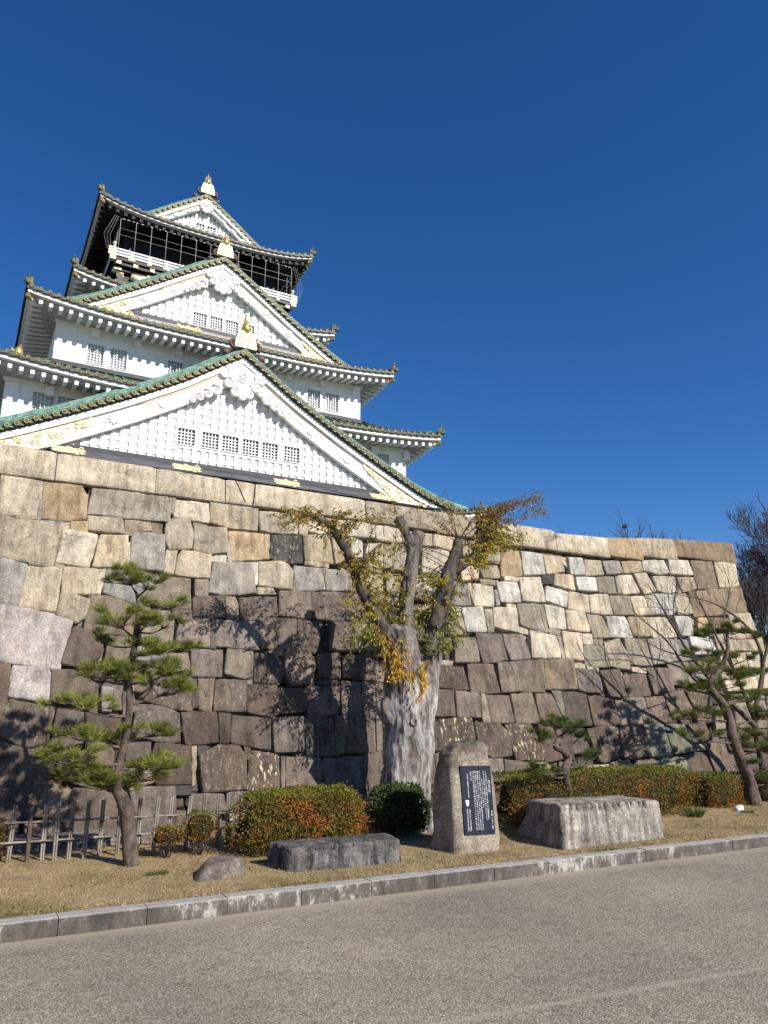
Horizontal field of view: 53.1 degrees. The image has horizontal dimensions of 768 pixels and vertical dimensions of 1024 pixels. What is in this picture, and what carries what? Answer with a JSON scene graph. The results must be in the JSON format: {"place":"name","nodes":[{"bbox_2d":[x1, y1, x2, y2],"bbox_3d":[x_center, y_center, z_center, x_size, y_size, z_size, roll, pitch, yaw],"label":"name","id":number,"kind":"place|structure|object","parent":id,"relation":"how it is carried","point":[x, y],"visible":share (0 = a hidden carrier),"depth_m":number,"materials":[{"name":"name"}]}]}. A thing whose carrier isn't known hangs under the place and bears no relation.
{"place":"outdoors","nodes":[
{"label":"outdoors","id":0,"kind":"place"},
{"bbox_2d":[0,847,767,1023],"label":"road","id":1,"kind":"structure","parent":0,"point":[684,940],"depth_m":5.49,"materials":[{"name":"grey asphalt"}]},
{"bbox_2d":[0,833,767,943],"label":"kerb","id":2,"kind":"structure","parent":1,"relation":"on","point":[16,929],"depth_m":7.22,"materials":[{"name":"concrete"}]},
{"bbox_2d":[0,796,767,918],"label":"lawn","id":3,"kind":"structure","parent":0,"point":[249,881],"depth_m":7.86,"materials":[{"name":"beige plant"}]},
{"bbox_2d":[0,818,9,859],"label":"azalea shrub","id":4,"kind":"object","parent":3,"relation":"on","point":[2,834],"visible":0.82,"depth_m":8.00,"materials":[{"name":"green plant"}]},
{"bbox_2d":[31,559,207,866],"bbox_3d":[-2.767,2.100,8.158,1.842,3.242,1.214,8,-17,-28],"label":"pine tree","id":5,"kind":"object","parent":3,"relation":"on","point":[112,780],"visible":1,"depth_m":8.06,"materials":[{"name":"green plant"}]},
{"bbox_2d":[0,790,275,862],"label":"bamboo fence","id":6,"kind":"object","parent":3,"relation":"on","point":[71,820],"visible":0.54,"depth_m":8.25,"materials":[{"name":"grey wood"}]},
{"bbox_2d":[143,868,169,875],"bbox_3d":[-2.220,3.523,7.507,0.300,0.071,0.230,8,-17,-28],"label":"grass tuft","id":7,"kind":"object","parent":3,"relation":"on","point":[158,871],"visible":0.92,"depth_m":7.50,"materials":[{"name":"green plant"}]},
{"bbox_2d":[147,822,186,857],"bbox_3d":[-2.340,3.551,8.276,0.440,0.374,0.366,8,-17,-28],"label":"azalea shrub","id":8,"kind":"object","parent":3,"relation":"on","point":[168,835],"visible":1,"depth_m":8.22,"materials":[{"name":"green plant"}]},
{"bbox_2d":[182,809,219,855],"bbox_3d":[-2.040,3.549,8.520,0.410,0.496,0.372,8,-17,-28],"label":"azalea shrub","id":9,"kind":"object","parent":3,"relation":"on","point":[201,826],"visible":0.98,"depth_m":8.45,"materials":[{"name":"green plant"}]},
{"bbox_2d":[193,855,244,881],"bbox_3d":[-1.643,3.523,7.574,0.602,0.224,0.323,13,-20,-41],"label":"boulder","id":10,"kind":"object","parent":3,"relation":"on","point":[218,867],"visible":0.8,"depth_m":7.47,"materials":[{"name":"grey stone"}]},
{"bbox_2d":[220,781,374,854],"bbox_3d":[-0.976,3.554,8.897,1.848,0.801,0.751,8,-17,-28],"label":"clipped hedge","id":11,"kind":"object","parent":3,"relation":"on","point":[294,813],"visible":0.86,"depth_m":8.66,"materials":[{"name":"green plant"}]},
{"bbox_2d":[266,833,400,871],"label":"stone block","id":12,"kind":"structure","parent":3,"relation":"on","point":[316,854],"depth_m":7.99,"materials":[{"name":"grey stone"}]},
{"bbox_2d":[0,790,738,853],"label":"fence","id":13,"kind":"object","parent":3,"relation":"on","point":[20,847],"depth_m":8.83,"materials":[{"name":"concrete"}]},
{"bbox_2d":[0,808,767,914],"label":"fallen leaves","id":14,"kind":"object","parent":3,"relation":"on","point":[361,868],"visible":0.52,"depth_m":8.17,"materials":[{"name":"brown plant"}]},
{"bbox_2d":[365,780,432,835],"bbox_3d":[0.203,3.836,9.895,0.957,0.752,0.623,8,-17,-28],"label":"evergreen bush","id":15,"kind":"object","parent":3,"relation":"on","point":[396,810],"visible":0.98,"depth_m":9.72,"materials":[{"name":"green plant"}]},
{"bbox_2d":[266,491,550,834],"bbox_3d":[0.598,1.929,11.011,5.119,5.228,1.102,8,-17,-28],"label":"pollarded tree","id":16,"kind":"object","parent":3,"relation":"on","point":[406,707],"visible":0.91,"depth_m":10.65,"materials":[{"name":"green plant"}]},
{"bbox_2d":[430,740,499,854],"bbox_3d":[0.958,3.378,9.166,0.754,1.265,0.542,8,-17,-28],"label":"inscribed monument","id":17,"kind":"object","parent":3,"relation":"on","point":[465,819],"visible":0.99,"depth_m":8.97,"materials":[{"name":"stone"}]},
{"bbox_2d":[521,709,601,797],"bbox_3d":[2.519,3.612,10.816,0.647,1.648,2.129,-11,-18,35],"label":"pine tree","id":18,"kind":"object","parent":3,"relation":"on","point":[564,725],"visible":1,"depth_m":10.76,"materials":[{"name":"green plant"}]},
{"bbox_2d":[518,795,663,849],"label":"stone block","id":19,"kind":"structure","parent":3,"relation":"on","point":[569,823],"depth_m":9.55,"materials":[{"name":"grey stone"}]},
{"bbox_2d":[492,762,715,829],"bbox_3d":[3.124,4.185,11.388,4.893,0.845,0.924,8,-17,-28],"label":"clipped hedge","id":20,"kind":"object","parent":3,"relation":"on","point":[517,793],"visible":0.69,"depth_m":11.17,"materials":[{"name":"green plant"}]},
{"bbox_2d":[618,554,767,773],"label":"bare tree","id":21,"kind":"object","parent":3,"relation":"on","point":[745,717],"visible":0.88,"depth_m":14.35,"materials":[{"name":"brown plant"}]},
{"bbox_2d":[682,805,707,817],"bbox_3d":[4.721,4.534,11.653,0.469,0.190,0.429,-3,-15,12],"label":"grass tuft","id":22,"kind":"object","parent":3,"relation":"on","point":[692,814],"visible":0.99,"depth_m":11.59,"materials":[{"name":"green plant"}]},
{"bbox_2d":[678,770,745,808],"bbox_3d":[5.496,4.684,12.928,1.047,0.644,0.838,8,-17,-28],"label":"clipped hedge","id":23,"kind":"object","parent":3,"relation":"on","point":[722,790],"visible":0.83,"depth_m":12.68,"materials":[{"name":"green plant"}]},
{"bbox_2d":[667,616,767,805],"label":"pine tree","id":24,"kind":"object","parent":3,"relation":"on","point":[743,762],"visible":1,"depth_m":13.16,"materials":[{"name":"green plant"}]},
{"bbox_2d":[734,805,743,810],"bbox_3d":[5.676,4.746,12.280,0.152,0.117,0.110,8,-17,-28],"label":"white stone","id":25,"kind":"object","parent":3,"relation":"on","point":[738,807],"visible":0.67,"depth_m":12.25,"materials":[{"name":"white stone"}]},
{"bbox_2d":[739,809,754,813],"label":"grass tuft","id":26,"kind":"object","parent":3,"relation":"on","point":[750,812],"visible":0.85,"depth_m":12.10,"materials":[{"name":"green plant"}]},
{"bbox_2d":[727,769,767,800],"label":"clipped hedge","id":27,"kind":"object","parent":3,"relation":"on","point":[763,790],"visible":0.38,"depth_m":13.39,"materials":[{"name":"green plant"}]},
{"bbox_2d":[0,0,767,633],"label":"sky","id":28,"kind":"structure","parent":0,"point":[550,217],"materials":[{"name":"blue"}]},
{"bbox_2d":[608,508,646,537],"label":"bare tree","id":29,"kind":"object","parent":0,"point":[627,529],"visible":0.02,"depth_m":105.26,"materials":[{"name":"brown plant"}]},
{"bbox_2d":[599,520,667,538],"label":"bare tree","id":30,"kind":"object","parent":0,"point":[653,533],"depth_m":114.22,"materials":[{"name":"brown plant"}]},
{"label":"terrace","id":31,"kind":"structure","parent":0,"visible":0},
{"bbox_2d":[0,174,502,516],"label":"castle tower","id":32,"kind":"structure","parent":31,"relation":"on","point":[211,357],"depth_m":66.64,"materials":[{"name":"white paint"}]},
{"bbox_2d":[30,391,54,410],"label":"window","id":33,"kind":"structure","parent":32,"relation":"in","point":[38,401],"depth_m":58.54,"materials":[{"name":"white paint"}]},
{"bbox_2d":[56,395,76,403],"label":"window","id":34,"kind":"structure","parent":32,"relation":"in","point":[59,400],"depth_m":59.34,"materials":[{"name":"white paint"}]},
{"bbox_2d":[85,343,104,365],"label":"window","id":35,"kind":"structure","parent":32,"relation":"in","point":[94,354],"depth_m":64.79,"materials":[{"name":"white paint"}]},
{"bbox_2d":[109,347,127,370],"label":"window","id":36,"kind":"structure","parent":32,"relation":"in","point":[117,360],"depth_m":65.66,"materials":[{"name":"white paint"}]},
{"bbox_2d":[166,360,183,373],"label":"window","id":37,"kind":"structure","parent":32,"relation":"in","point":[171,367],"depth_m":67.94,"materials":[{"name":"white paint"}]},
{"bbox_2d":[176,427,195,446],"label":"window","id":38,"kind":"structure","parent":32,"relation":"in","point":[184,437],"depth_m":61.03,"materials":[{"name":"white paint"}]},
{"bbox_2d":[192,311,207,327],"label":"window","id":39,"kind":"structure","parent":32,"relation":"in","point":[198,319],"depth_m":72.31,"materials":[{"name":"white paint"}]},
{"bbox_2d":[195,222,204,230],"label":"window","id":40,"kind":"structure","parent":32,"relation":"in","point":[198,226],"depth_m":83.95,"materials":[{"name":"white paint"}]},
{"bbox_2d":[201,431,219,450],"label":"window","id":41,"kind":"structure","parent":32,"relation":"in","point":[208,441],"depth_m":61.94,"materials":[{"name":"white paint"}]},
{"bbox_2d":[206,225,215,234],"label":"window","id":42,"kind":"structure","parent":32,"relation":"in","point":[210,230],"depth_m":84.52,"materials":[{"name":"white paint"}]},
{"bbox_2d":[209,315,222,331],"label":"window","id":43,"kind":"structure","parent":32,"relation":"in","point":[215,323],"depth_m":73.06,"materials":[{"name":"white paint"}]},
{"bbox_2d":[221,434,239,453],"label":"window","id":44,"kind":"structure","parent":32,"relation":"in","point":[229,444],"depth_m":62.70,"materials":[{"name":"white paint"}]},
{"bbox_2d":[225,319,238,334],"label":"window","id":45,"kind":"structure","parent":32,"relation":"in","point":[230,327],"depth_m":73.75,"materials":[{"name":"white paint"}]},
{"bbox_2d":[241,438,259,456],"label":"window","id":46,"kind":"structure","parent":32,"relation":"in","point":[249,448],"depth_m":63.52,"materials":[{"name":"white paint"}]},
{"bbox_2d":[261,441,278,459],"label":"window","id":47,"kind":"structure","parent":32,"relation":"in","point":[268,451],"depth_m":64.30,"materials":[{"name":"white paint"}]},
{"bbox_2d":[283,445,299,463],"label":"window","id":48,"kind":"structure","parent":32,"relation":"in","point":[291,455],"depth_m":65.22,"materials":[{"name":"white paint"}]},
{"bbox_2d":[307,388,320,408],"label":"window","id":49,"kind":"structure","parent":32,"relation":"in","point":[312,396],"depth_m":74.19,"materials":[{"name":"white paint"}]},
{"bbox_2d":[326,392,338,412],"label":"window","id":50,"kind":"structure","parent":32,"relation":"in","point":[331,400],"depth_m":75.08,"materials":[{"name":"white paint"}]},
{"bbox_2d":[377,453,388,463],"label":"window","id":51,"kind":"structure","parent":32,"relation":"in","point":[383,457],"depth_m":72.54,"materials":[{"name":"white paint"}]},
{"label":"ground","id":52,"kind":"structure","parent":0,"visible":0},
{"bbox_2d":[0,443,767,835],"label":"stone wall","id":53,"kind":"structure","parent":52,"relation":"on","point":[290,687],"depth_m":11.69,"materials":[{"name":"beige stone"}]},
{"bbox_2d":[725,501,767,648],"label":"bare tree","id":54,"kind":"object","parent":52,"relation":"on","point":[755,595],"visible":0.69,"depth_m":42.49,"materials":[{"name":"brown plant"}]},
{"bbox_2d":[747,493,767,632],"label":"bare tree","id":55,"kind":"object","parent":52,"relation":"on","point":[759,535],"visible":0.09,"depth_m":56.68,"materials":[{"name":"brown plant"}]}
]}

